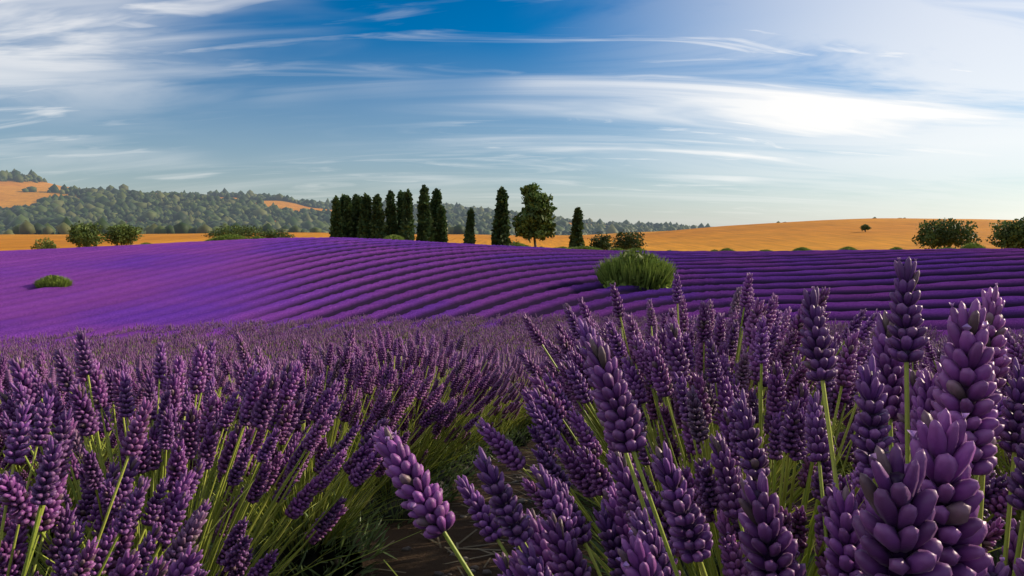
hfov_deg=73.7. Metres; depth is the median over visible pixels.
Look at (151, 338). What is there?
lavender plant
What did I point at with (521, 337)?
lavender plant
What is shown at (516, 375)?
lavender plant
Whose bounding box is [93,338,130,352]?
lavender plant
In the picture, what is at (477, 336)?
lavender plant
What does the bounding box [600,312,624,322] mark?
lavender plant
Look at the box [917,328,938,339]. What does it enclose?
lavender plant
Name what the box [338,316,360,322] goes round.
lavender plant
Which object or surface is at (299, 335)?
lavender plant
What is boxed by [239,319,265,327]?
lavender plant
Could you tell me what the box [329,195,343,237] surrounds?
cypress
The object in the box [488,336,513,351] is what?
lavender plant
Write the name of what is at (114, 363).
lavender plant
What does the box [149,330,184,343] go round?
lavender plant
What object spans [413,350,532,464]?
lavender plant
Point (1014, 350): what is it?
lavender plant
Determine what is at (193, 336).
lavender plant
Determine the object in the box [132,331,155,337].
lavender plant
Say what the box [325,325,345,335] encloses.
lavender plant
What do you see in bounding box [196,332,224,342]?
lavender plant
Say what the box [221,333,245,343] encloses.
lavender plant
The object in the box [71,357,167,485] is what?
lavender plant
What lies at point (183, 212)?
forest trees
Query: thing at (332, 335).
lavender plant
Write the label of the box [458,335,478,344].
lavender plant
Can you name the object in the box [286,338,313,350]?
lavender plant
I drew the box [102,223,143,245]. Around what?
bush
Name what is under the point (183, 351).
lavender plant
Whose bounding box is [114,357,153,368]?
lavender plant
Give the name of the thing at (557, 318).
lavender plant
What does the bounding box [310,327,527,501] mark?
lavender plant
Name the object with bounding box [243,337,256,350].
lavender plant
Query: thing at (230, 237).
bush
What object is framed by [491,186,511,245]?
cypress
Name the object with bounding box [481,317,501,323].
lavender plant
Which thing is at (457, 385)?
lavender plant
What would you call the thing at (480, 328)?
lavender plant
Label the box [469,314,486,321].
lavender plant
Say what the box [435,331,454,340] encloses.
lavender plant
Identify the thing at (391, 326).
lavender plant
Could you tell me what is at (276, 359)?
lavender plant
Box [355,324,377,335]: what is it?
lavender plant
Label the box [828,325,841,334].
lavender plant
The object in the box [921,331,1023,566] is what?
lavender plant
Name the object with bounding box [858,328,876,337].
lavender plant
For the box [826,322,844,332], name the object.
lavender plant
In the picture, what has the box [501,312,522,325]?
lavender plant
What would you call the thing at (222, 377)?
lavender plant
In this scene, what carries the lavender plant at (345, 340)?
on the ground
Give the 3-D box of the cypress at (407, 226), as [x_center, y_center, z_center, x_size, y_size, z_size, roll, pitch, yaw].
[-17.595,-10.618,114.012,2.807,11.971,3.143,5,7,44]
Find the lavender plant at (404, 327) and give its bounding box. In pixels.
[385,322,415,333]
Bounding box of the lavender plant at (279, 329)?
[269,327,296,335]
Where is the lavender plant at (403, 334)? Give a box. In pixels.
[392,328,414,344]
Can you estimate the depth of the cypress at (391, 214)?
115.29 m
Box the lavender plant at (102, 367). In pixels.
[101,362,115,373]
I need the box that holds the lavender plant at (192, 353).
[185,345,226,359]
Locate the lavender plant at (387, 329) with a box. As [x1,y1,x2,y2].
[376,328,397,336]
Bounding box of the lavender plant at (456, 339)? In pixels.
[449,335,470,345]
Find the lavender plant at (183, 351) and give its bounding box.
[169,344,196,358]
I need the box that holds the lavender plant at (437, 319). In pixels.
[423,314,444,325]
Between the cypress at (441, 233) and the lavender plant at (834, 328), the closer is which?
the lavender plant at (834, 328)
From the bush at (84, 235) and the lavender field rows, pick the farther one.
the bush at (84, 235)
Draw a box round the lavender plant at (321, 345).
[310,340,343,351]
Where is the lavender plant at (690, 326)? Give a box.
[512,309,757,506]
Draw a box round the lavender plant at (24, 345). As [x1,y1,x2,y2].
[4,341,37,350]
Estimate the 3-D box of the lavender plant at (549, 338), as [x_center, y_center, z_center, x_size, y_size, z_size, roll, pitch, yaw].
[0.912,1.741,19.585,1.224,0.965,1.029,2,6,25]
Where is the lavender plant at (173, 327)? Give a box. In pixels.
[166,323,195,331]
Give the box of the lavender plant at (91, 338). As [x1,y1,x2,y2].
[71,333,101,340]
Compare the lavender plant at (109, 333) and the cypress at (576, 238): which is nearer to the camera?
the lavender plant at (109, 333)
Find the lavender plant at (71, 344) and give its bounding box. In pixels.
[47,338,73,351]
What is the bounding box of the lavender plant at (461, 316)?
[455,313,477,325]
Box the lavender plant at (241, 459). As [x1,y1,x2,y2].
[0,330,420,575]
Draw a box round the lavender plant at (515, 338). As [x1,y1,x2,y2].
[498,331,524,348]
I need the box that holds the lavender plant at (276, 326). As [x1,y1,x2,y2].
[264,321,287,330]
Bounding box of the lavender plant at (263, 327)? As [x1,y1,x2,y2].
[243,323,271,332]
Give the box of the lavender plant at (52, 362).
[24,356,56,368]
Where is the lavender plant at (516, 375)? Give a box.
[439,344,535,455]
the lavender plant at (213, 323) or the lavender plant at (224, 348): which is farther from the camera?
the lavender plant at (213, 323)
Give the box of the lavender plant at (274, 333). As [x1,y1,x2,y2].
[255,328,280,339]
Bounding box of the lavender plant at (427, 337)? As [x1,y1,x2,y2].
[407,331,438,341]
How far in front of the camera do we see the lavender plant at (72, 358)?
16.70 m
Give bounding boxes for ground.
[0,180,1020,575]
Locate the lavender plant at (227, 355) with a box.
[215,351,239,364]
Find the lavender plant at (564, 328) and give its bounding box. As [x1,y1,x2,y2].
[551,323,566,332]
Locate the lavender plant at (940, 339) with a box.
[929,334,947,349]
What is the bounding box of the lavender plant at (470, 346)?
[453,340,476,351]
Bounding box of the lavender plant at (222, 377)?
[79,351,252,526]
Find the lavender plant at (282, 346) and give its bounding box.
[270,340,299,354]
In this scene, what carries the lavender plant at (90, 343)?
on the ground
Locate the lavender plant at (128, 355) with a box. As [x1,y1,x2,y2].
[100,351,142,370]
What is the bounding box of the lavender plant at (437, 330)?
[426,328,445,339]
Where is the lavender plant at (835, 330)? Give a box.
[829,328,841,336]
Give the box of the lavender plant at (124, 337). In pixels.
[113,335,135,342]
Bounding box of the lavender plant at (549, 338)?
[528,332,557,345]
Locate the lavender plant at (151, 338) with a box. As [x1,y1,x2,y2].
[130,333,162,346]
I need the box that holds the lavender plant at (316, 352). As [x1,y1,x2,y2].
[311,344,343,356]
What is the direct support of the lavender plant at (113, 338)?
on the ground
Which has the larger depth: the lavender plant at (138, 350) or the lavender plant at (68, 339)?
the lavender plant at (68, 339)
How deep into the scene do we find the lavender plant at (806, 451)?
4.48 m
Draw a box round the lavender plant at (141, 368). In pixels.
[131,362,152,374]
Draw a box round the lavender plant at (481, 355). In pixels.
[463,350,499,359]
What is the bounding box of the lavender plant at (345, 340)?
[332,334,359,345]
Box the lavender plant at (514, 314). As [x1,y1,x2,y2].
[508,311,531,321]
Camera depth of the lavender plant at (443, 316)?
27.35 m
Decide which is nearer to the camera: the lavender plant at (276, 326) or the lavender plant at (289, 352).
the lavender plant at (289, 352)
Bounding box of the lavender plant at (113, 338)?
[92,334,122,345]
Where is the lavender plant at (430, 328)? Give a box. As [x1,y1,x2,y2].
[417,323,434,333]
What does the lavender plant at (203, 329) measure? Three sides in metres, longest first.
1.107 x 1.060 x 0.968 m
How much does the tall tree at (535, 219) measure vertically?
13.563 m
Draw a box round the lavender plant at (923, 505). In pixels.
[369,257,1023,575]
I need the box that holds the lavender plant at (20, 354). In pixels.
[0,350,36,366]
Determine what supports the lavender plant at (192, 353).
on the ground
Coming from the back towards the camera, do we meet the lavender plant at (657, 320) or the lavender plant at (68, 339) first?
the lavender plant at (657, 320)
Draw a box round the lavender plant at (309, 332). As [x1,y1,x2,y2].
[297,329,319,337]
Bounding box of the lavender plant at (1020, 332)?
[1009,328,1022,337]
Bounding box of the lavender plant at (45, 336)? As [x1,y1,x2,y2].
[26,332,60,341]
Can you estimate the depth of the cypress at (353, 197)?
122.38 m
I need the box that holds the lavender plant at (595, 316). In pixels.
[577,312,601,321]
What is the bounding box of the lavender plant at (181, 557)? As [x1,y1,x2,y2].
[0,391,352,575]
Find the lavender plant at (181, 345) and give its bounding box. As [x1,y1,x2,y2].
[166,339,196,355]
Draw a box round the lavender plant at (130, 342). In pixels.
[111,335,145,350]
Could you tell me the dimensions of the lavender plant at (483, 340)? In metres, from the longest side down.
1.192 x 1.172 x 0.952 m
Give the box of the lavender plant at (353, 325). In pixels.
[334,320,362,330]
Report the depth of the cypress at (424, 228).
115.81 m
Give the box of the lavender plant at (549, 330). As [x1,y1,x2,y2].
[541,324,566,335]
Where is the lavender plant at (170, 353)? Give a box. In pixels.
[148,347,178,358]
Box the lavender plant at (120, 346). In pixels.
[95,344,126,360]
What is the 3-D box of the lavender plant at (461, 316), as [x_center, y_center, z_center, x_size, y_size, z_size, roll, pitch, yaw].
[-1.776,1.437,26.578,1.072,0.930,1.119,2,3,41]
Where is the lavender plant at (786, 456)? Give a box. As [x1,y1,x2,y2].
[749,359,840,474]
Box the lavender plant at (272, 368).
[271,366,374,462]
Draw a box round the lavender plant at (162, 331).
[150,328,174,333]
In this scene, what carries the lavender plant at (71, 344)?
on the ground
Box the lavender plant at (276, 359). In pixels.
[264,352,288,363]
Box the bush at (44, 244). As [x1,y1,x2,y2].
[30,237,58,248]
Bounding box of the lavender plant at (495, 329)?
[478,324,499,334]
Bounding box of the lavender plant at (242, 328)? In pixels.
[225,323,256,334]
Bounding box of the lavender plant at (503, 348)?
[481,344,514,360]
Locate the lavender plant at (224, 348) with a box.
[207,340,238,355]
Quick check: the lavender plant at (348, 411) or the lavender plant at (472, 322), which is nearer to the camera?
the lavender plant at (348, 411)
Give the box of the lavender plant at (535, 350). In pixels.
[526,346,549,356]
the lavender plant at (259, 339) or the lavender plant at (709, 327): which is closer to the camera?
the lavender plant at (709, 327)
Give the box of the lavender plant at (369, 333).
[359,330,384,339]
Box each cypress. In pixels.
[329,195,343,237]
[339,194,345,220]
[342,195,354,237]
[352,194,358,213]
[352,195,360,237]
[356,192,372,238]
[369,194,387,238]
[384,190,399,235]
[395,190,403,235]
[398,188,415,240]
[415,184,435,241]
[429,188,441,240]
[434,204,448,242]
[463,207,475,243]
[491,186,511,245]
[568,207,584,247]
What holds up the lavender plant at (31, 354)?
on the ground
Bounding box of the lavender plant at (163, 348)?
[142,344,175,356]
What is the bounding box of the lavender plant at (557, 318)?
[550,312,567,321]
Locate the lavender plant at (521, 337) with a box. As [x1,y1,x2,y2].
[508,328,532,347]
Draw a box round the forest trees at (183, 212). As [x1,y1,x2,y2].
[0,169,875,234]
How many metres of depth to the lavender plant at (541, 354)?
15.71 m
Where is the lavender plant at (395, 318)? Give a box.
[385,314,403,322]
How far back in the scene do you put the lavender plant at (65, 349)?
19.16 m
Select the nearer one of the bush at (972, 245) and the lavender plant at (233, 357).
the lavender plant at (233, 357)
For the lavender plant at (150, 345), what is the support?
on the ground
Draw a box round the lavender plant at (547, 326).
[536,322,554,328]
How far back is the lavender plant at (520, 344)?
18.46 m
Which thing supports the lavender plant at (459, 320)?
on the ground
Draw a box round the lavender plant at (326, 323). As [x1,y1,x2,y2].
[311,320,334,330]
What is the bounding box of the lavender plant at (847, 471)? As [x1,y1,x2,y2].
[785,334,945,491]
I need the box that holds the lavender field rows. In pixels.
[0,237,1023,366]
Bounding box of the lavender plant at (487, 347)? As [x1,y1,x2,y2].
[475,343,509,357]
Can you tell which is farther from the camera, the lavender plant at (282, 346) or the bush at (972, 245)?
the bush at (972, 245)
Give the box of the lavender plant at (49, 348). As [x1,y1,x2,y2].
[30,342,68,355]
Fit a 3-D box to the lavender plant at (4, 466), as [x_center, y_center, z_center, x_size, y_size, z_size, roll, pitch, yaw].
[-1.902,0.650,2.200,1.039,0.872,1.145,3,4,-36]
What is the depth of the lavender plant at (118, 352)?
18.00 m
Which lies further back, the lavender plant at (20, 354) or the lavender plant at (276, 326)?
the lavender plant at (276, 326)
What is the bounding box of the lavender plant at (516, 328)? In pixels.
[502,324,528,336]
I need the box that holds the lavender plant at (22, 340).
[8,335,37,344]
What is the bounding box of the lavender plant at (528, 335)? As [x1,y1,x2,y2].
[517,328,547,350]
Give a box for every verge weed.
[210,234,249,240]
[250,236,264,238]
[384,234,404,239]
[511,242,524,245]
[577,246,600,249]
[626,247,645,250]
[792,247,810,250]
[838,246,856,249]
[889,247,901,249]
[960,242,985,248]
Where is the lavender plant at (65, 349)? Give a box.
[48,346,73,359]
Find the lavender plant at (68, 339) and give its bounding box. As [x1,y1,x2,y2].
[47,336,76,346]
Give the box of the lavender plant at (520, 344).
[510,338,543,352]
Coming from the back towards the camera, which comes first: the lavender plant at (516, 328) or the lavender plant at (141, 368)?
the lavender plant at (516, 328)
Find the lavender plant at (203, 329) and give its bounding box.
[180,323,213,336]
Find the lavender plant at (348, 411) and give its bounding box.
[135,327,456,575]
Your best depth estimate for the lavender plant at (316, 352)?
16.57 m
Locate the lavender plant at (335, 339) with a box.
[320,333,345,346]
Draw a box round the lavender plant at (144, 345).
[121,341,155,353]
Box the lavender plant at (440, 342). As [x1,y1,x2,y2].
[425,336,449,347]
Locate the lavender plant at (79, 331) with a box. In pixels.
[64,326,95,334]
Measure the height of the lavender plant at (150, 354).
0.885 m
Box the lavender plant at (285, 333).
[279,330,304,342]
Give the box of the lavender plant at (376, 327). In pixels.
[364,323,385,336]
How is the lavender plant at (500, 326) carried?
on the ground
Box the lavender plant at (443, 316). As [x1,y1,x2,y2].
[438,313,456,322]
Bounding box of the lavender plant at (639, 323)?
[625,318,645,327]
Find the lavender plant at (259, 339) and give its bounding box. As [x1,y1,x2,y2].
[251,335,270,345]
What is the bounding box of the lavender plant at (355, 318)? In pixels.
[348,313,373,320]
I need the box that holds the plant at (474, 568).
[361,441,599,575]
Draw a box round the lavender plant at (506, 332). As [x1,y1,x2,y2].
[492,329,515,345]
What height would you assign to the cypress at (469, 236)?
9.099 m
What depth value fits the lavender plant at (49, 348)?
19.86 m
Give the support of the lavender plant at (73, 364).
on the ground
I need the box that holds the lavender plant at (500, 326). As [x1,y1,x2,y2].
[484,323,507,332]
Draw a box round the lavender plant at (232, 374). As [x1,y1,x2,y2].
[185,361,323,496]
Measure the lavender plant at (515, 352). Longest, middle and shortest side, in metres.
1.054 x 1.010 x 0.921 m
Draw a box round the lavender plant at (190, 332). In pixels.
[170,326,203,337]
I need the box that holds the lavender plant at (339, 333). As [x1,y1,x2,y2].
[325,328,349,339]
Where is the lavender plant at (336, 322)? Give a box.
[320,318,342,326]
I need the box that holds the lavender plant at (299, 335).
[289,332,319,341]
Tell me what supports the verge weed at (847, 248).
on the lavender field rows
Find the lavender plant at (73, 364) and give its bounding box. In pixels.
[48,359,99,374]
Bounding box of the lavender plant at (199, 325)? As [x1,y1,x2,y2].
[185,320,210,330]
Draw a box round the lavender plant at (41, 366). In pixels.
[0,351,178,574]
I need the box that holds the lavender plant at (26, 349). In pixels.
[5,344,41,359]
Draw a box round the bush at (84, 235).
[65,220,106,246]
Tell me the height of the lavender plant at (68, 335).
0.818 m
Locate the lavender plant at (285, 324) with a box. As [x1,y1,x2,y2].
[275,318,300,329]
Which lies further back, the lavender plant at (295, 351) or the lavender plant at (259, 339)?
the lavender plant at (259, 339)
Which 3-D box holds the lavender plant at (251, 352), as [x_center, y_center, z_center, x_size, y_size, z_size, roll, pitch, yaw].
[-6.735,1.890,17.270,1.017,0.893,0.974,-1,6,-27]
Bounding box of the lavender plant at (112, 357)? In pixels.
[93,351,118,366]
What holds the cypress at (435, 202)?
on the ground
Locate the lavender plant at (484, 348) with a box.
[464,345,489,353]
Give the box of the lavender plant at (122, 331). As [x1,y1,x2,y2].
[110,326,135,335]
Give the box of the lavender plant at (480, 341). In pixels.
[463,339,491,350]
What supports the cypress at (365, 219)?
on the ground
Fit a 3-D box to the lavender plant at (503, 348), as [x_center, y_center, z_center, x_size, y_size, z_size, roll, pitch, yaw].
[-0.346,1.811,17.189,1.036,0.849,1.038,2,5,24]
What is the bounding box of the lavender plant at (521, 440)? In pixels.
[477,355,534,447]
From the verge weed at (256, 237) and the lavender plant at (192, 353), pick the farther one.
the verge weed at (256, 237)
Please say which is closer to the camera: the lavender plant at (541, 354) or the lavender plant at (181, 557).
the lavender plant at (181, 557)
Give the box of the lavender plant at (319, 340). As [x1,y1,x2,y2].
[300,333,335,346]
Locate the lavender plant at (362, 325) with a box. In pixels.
[351,321,370,330]
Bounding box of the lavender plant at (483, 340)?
[468,334,506,349]
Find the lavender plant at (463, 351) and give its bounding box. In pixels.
[454,344,481,354]
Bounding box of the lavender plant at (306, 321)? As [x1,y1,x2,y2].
[287,318,310,327]
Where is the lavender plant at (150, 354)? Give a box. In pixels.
[126,350,156,363]
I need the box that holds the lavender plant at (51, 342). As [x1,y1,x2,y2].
[26,337,58,346]
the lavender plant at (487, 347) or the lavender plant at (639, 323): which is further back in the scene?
the lavender plant at (639, 323)
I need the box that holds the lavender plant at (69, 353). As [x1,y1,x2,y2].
[51,348,92,362]
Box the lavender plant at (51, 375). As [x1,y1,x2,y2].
[0,367,93,499]
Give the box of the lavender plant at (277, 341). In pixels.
[259,334,291,357]
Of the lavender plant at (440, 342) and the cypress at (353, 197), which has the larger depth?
the cypress at (353, 197)
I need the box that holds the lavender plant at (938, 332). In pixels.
[917,324,943,335]
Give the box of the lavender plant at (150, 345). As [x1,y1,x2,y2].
[143,340,174,351]
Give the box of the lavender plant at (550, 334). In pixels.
[544,331,557,344]
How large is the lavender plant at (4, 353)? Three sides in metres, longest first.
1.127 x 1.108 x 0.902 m
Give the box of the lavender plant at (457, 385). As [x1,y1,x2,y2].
[289,331,498,528]
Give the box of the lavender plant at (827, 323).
[825,319,847,329]
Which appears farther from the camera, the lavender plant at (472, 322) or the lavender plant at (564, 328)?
the lavender plant at (472, 322)
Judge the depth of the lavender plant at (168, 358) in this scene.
16.33 m
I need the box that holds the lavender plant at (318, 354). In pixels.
[290,344,332,358]
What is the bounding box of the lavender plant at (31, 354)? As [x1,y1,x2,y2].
[21,350,53,361]
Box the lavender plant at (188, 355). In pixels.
[167,352,192,360]
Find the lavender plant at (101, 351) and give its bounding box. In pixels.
[88,345,114,358]
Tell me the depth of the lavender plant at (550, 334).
20.11 m
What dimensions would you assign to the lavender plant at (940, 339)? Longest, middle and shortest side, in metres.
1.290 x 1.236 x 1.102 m
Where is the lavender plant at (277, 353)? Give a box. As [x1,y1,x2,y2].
[253,347,290,359]
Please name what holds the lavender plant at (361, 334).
on the ground
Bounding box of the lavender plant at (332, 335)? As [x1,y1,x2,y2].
[316,332,342,342]
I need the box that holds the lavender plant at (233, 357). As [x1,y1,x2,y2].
[216,352,239,367]
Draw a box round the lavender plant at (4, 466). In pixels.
[0,356,93,574]
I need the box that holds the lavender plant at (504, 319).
[489,313,514,327]
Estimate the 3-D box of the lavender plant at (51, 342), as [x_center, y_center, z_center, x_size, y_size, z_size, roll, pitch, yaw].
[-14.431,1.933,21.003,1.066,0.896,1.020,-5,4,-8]
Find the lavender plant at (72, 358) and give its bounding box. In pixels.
[49,353,75,374]
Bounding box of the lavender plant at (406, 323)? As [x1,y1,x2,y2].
[389,318,416,327]
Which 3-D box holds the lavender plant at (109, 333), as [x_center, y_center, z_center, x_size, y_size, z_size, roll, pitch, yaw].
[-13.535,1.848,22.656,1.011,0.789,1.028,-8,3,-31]
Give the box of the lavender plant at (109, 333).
[91,331,115,339]
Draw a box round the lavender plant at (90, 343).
[70,337,104,349]
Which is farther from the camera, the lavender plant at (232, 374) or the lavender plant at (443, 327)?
the lavender plant at (443, 327)
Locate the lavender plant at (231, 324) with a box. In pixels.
[219,319,248,331]
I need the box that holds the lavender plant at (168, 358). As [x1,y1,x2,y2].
[135,353,174,364]
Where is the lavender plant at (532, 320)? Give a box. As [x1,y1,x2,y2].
[515,318,539,325]
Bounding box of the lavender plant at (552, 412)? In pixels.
[475,316,1019,575]
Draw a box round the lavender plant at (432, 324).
[419,318,443,333]
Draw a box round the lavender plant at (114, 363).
[89,358,115,371]
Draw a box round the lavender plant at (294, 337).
[279,333,308,346]
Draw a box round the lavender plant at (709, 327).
[485,272,902,575]
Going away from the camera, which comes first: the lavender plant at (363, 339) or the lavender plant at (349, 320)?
the lavender plant at (363, 339)
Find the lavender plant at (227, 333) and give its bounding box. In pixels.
[219,329,241,336]
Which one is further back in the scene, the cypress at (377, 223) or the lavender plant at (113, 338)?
the cypress at (377, 223)
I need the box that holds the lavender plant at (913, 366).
[810,342,1010,478]
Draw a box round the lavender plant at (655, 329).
[592,316,662,459]
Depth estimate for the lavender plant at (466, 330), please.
22.43 m
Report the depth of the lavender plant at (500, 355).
13.93 m
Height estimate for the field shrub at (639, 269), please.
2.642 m
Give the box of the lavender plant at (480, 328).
[467,325,491,339]
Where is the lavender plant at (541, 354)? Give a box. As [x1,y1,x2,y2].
[513,346,543,360]
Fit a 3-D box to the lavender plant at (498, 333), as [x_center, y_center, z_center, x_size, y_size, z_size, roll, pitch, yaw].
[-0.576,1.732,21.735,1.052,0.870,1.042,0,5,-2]
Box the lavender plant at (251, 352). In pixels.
[226,349,264,357]
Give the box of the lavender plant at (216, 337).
[204,335,230,345]
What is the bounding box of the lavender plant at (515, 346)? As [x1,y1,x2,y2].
[500,341,528,353]
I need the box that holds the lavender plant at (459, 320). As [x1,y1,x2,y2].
[447,317,470,323]
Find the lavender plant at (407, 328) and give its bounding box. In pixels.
[400,325,424,335]
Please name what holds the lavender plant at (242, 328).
on the ground
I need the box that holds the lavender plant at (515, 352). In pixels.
[499,345,535,358]
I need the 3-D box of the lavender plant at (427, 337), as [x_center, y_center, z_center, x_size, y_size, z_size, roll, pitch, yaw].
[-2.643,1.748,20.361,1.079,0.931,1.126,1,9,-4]
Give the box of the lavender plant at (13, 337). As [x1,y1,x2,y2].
[0,335,20,342]
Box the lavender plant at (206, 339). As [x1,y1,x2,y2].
[182,336,213,348]
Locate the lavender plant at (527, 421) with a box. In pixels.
[490,345,540,439]
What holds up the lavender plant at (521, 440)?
on the ground
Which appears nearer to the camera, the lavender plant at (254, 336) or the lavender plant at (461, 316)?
the lavender plant at (254, 336)
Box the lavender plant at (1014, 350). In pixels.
[994,331,1023,524]
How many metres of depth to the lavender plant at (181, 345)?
19.74 m
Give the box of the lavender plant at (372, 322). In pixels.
[361,319,382,324]
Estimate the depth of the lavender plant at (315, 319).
26.37 m
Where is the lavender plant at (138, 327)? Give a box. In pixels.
[125,323,158,332]
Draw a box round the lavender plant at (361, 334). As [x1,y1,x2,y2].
[344,331,370,345]
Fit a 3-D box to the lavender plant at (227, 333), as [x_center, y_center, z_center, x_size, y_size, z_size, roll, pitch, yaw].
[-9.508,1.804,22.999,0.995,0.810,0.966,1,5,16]
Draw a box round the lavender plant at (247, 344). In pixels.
[221,338,258,354]
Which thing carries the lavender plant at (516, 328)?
on the ground
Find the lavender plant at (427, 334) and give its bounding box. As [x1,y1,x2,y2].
[415,328,443,340]
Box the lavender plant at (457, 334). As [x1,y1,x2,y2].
[441,329,467,341]
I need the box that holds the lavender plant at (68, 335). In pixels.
[49,332,75,338]
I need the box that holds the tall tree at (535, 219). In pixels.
[512,182,556,246]
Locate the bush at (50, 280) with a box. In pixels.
[31,274,73,287]
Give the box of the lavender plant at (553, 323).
[540,321,566,329]
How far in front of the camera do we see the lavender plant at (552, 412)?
1.37 m
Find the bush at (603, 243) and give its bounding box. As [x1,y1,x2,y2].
[589,232,615,249]
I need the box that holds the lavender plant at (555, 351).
[522,299,793,521]
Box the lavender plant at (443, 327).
[433,321,462,333]
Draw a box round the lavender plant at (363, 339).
[357,333,384,344]
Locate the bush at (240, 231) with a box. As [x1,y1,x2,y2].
[201,224,270,237]
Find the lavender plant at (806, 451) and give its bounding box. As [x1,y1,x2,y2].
[780,338,918,475]
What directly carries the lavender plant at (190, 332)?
on the ground
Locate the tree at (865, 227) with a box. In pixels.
[859,224,870,231]
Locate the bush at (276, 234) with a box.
[261,228,294,237]
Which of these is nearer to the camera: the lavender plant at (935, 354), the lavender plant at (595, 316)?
the lavender plant at (935, 354)
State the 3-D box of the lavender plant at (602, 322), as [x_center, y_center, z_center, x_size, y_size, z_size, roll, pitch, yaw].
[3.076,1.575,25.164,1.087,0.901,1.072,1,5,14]
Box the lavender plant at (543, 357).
[504,352,555,387]
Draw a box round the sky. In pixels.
[0,0,1023,226]
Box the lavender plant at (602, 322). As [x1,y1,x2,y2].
[593,318,605,326]
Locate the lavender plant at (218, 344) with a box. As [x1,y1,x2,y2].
[189,338,225,350]
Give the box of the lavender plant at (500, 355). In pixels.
[478,349,515,364]
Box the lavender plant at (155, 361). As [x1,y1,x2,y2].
[134,355,173,372]
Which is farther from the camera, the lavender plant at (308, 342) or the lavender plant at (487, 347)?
the lavender plant at (308, 342)
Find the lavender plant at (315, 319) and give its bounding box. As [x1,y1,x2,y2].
[303,316,325,322]
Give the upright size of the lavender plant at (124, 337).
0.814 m
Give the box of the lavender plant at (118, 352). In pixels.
[97,348,136,363]
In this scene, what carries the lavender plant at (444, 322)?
on the ground
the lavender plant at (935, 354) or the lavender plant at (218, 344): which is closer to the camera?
the lavender plant at (935, 354)
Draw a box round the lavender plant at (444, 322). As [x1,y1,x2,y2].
[433,318,455,327]
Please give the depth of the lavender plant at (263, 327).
23.97 m
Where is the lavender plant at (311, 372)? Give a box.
[217,354,326,473]
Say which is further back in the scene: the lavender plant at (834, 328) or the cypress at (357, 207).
the cypress at (357, 207)
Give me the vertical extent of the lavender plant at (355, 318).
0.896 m
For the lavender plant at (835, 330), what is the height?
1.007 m
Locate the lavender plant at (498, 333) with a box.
[482,328,506,337]
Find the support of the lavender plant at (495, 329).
on the ground
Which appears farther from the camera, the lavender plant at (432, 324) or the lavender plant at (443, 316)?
the lavender plant at (443, 316)
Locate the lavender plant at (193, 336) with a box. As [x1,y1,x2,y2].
[173,332,205,344]
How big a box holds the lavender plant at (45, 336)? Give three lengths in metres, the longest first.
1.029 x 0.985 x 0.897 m
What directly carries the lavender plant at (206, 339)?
on the ground
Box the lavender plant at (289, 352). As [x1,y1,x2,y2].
[284,346,298,357]
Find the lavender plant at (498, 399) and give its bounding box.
[369,344,524,477]
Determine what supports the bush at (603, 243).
on the ground
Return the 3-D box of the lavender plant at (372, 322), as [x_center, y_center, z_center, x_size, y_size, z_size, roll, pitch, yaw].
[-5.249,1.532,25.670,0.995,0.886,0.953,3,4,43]
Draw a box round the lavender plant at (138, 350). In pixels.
[115,344,155,357]
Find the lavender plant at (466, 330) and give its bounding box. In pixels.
[451,324,479,344]
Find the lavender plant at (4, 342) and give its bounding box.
[0,339,22,348]
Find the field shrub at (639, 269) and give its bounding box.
[593,249,677,289]
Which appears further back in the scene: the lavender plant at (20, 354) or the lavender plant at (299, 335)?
the lavender plant at (299, 335)
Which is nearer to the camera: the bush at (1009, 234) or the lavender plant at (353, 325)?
the lavender plant at (353, 325)
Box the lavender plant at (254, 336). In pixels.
[234,329,267,340]
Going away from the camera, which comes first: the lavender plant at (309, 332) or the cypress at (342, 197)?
the lavender plant at (309, 332)
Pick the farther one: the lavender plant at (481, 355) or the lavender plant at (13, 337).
the lavender plant at (13, 337)
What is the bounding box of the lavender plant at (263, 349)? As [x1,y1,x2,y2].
[247,342,281,357]
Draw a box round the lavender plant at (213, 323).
[202,319,227,328]
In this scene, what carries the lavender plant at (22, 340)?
on the ground
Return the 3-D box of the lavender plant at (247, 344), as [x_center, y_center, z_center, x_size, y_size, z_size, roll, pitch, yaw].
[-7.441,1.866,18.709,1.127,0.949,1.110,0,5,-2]
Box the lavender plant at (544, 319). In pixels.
[529,313,551,325]
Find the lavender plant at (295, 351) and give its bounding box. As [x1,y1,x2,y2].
[275,348,311,362]
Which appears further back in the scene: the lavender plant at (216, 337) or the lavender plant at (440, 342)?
the lavender plant at (216, 337)
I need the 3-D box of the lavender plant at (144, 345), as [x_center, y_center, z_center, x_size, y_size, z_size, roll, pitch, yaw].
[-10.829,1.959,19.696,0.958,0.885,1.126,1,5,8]
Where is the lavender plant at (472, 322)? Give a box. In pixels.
[458,318,486,331]
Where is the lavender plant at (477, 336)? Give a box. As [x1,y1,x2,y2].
[470,330,494,341]
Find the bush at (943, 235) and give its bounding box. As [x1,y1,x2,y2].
[911,218,981,248]
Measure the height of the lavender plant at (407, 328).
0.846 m
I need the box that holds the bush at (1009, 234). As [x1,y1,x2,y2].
[985,217,1023,248]
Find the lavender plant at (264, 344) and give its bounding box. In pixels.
[246,338,278,358]
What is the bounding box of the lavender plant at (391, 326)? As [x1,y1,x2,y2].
[377,321,401,332]
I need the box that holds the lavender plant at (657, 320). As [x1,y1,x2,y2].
[640,314,660,322]
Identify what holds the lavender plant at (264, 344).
on the ground
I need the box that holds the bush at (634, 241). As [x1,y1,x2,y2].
[612,229,646,249]
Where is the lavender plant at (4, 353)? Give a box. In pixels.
[0,347,17,357]
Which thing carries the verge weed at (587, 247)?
on the lavender field rows

